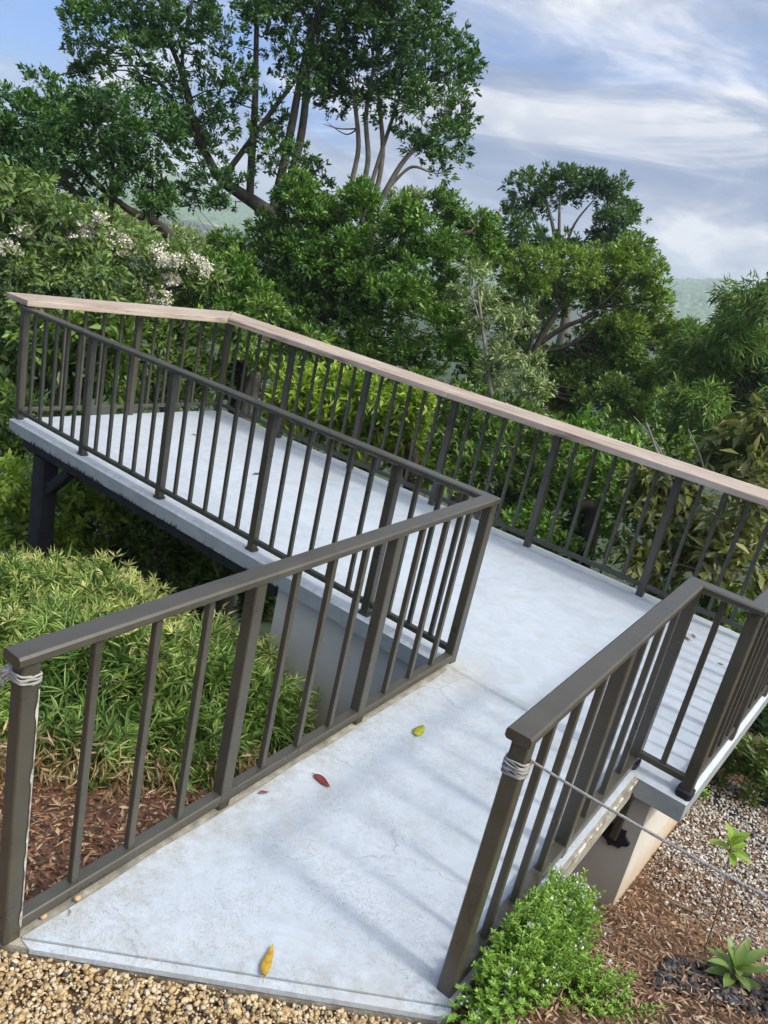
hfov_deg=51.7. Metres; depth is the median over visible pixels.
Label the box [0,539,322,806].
bamboo hedge
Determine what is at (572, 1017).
bark mulch
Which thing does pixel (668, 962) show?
dark gravel
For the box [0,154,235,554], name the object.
flowering tree
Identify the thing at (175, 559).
bush
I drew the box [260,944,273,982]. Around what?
fallen leaf
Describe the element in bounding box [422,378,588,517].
bush
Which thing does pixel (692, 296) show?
hills
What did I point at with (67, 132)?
tree
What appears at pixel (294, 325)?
bush
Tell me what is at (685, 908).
fallen twig
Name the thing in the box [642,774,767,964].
gravel
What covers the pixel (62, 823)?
leaf litter
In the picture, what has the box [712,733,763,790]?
weedy sapling
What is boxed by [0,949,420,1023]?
gravel
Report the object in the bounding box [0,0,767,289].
sky
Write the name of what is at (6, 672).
rope
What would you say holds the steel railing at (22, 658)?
on the ramp
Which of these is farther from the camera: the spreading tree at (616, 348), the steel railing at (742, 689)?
the spreading tree at (616, 348)
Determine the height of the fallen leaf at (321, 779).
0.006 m
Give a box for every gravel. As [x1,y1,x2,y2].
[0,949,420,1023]
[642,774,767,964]
[645,954,767,1023]
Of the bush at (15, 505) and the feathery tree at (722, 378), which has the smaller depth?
the bush at (15, 505)
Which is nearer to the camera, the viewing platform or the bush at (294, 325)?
the viewing platform
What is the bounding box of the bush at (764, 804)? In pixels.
[726,712,767,807]
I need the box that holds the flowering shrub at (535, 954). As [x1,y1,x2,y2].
[438,863,612,1023]
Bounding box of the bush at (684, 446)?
[257,364,708,530]
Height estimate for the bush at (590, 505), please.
3.856 m
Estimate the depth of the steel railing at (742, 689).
3.02 m
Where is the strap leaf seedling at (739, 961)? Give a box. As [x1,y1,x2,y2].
[701,936,767,991]
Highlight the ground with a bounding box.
[0,194,767,1023]
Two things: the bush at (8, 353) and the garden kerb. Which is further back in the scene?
the bush at (8, 353)
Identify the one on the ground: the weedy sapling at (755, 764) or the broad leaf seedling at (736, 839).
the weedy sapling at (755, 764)
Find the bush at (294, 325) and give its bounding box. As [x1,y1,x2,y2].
[141,289,337,413]
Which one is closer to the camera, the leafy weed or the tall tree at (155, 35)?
the leafy weed
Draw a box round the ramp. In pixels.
[0,667,637,1023]
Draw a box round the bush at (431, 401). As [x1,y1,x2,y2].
[256,360,470,496]
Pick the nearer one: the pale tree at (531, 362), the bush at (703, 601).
the bush at (703, 601)
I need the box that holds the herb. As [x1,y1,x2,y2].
[539,945,666,1023]
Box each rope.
[0,664,42,686]
[501,751,767,898]
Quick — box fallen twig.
[660,896,707,920]
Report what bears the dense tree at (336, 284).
on the ground
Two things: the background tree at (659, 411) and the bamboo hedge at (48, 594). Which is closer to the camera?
the bamboo hedge at (48, 594)
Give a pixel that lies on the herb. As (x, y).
(583, 981)
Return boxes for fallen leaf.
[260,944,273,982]
[313,773,329,786]
[413,725,424,737]
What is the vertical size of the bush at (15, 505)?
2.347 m
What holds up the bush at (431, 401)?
on the ground
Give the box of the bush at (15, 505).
[0,447,131,558]
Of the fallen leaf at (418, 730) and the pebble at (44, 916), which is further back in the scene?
the fallen leaf at (418, 730)
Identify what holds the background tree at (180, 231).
on the ground
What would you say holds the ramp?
on the ground
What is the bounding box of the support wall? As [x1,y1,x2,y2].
[266,588,677,905]
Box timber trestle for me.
[23,439,277,596]
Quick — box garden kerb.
[705,787,767,849]
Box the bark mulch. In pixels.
[454,848,767,1023]
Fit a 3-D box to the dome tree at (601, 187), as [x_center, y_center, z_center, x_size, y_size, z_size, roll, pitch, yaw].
[4.070,-3.587,23.831,4.265,13.216,3.214,9,19,-10]
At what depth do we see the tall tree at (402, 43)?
15.08 m
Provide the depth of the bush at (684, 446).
11.87 m
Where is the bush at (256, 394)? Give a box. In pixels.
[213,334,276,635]
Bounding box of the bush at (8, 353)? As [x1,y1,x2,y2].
[0,278,204,430]
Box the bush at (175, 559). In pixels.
[0,376,276,624]
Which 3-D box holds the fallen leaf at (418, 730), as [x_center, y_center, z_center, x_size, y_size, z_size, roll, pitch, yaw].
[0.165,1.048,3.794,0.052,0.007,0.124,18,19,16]
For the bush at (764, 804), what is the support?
on the ground
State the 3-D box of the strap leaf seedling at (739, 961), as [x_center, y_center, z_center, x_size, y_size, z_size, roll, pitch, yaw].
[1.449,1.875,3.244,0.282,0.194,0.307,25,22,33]
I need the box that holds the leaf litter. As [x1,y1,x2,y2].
[0,756,213,901]
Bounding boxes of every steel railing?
[0,306,500,945]
[436,576,767,998]
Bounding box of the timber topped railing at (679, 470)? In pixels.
[7,292,767,630]
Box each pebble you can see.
[39,913,47,919]
[74,895,80,900]
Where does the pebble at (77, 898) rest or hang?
on the ramp
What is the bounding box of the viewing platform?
[9,410,767,821]
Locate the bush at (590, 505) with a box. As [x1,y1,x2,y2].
[492,401,658,575]
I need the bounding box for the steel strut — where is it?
[601,793,633,848]
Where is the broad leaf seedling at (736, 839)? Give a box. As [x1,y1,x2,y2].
[704,822,752,947]
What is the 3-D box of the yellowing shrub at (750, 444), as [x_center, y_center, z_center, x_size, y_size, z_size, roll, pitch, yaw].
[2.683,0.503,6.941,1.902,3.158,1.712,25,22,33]
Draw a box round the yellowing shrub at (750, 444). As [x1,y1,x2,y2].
[606,392,767,625]
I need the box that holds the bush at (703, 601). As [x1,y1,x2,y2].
[645,575,767,745]
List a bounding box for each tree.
[0,61,194,581]
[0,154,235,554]
[52,0,368,279]
[96,184,432,411]
[187,165,508,622]
[300,0,489,448]
[440,256,559,520]
[472,228,687,516]
[495,160,652,412]
[640,313,726,591]
[649,269,767,583]
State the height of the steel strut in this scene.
0.377 m
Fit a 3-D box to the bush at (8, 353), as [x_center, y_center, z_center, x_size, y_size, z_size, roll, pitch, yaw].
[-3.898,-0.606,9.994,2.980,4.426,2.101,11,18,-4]
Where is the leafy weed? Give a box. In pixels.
[698,780,711,799]
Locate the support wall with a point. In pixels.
(613, 871)
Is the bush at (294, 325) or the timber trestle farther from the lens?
the bush at (294, 325)
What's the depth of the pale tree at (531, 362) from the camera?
12.02 m
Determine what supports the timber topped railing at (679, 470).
on the viewing platform
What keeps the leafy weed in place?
on the ground
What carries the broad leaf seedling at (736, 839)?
on the bark mulch
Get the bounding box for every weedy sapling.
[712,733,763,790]
[736,732,767,808]
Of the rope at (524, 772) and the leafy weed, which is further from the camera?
the leafy weed
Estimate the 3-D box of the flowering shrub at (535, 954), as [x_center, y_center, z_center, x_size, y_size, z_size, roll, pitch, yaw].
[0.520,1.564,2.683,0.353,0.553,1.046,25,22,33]
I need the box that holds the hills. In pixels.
[0,144,765,331]

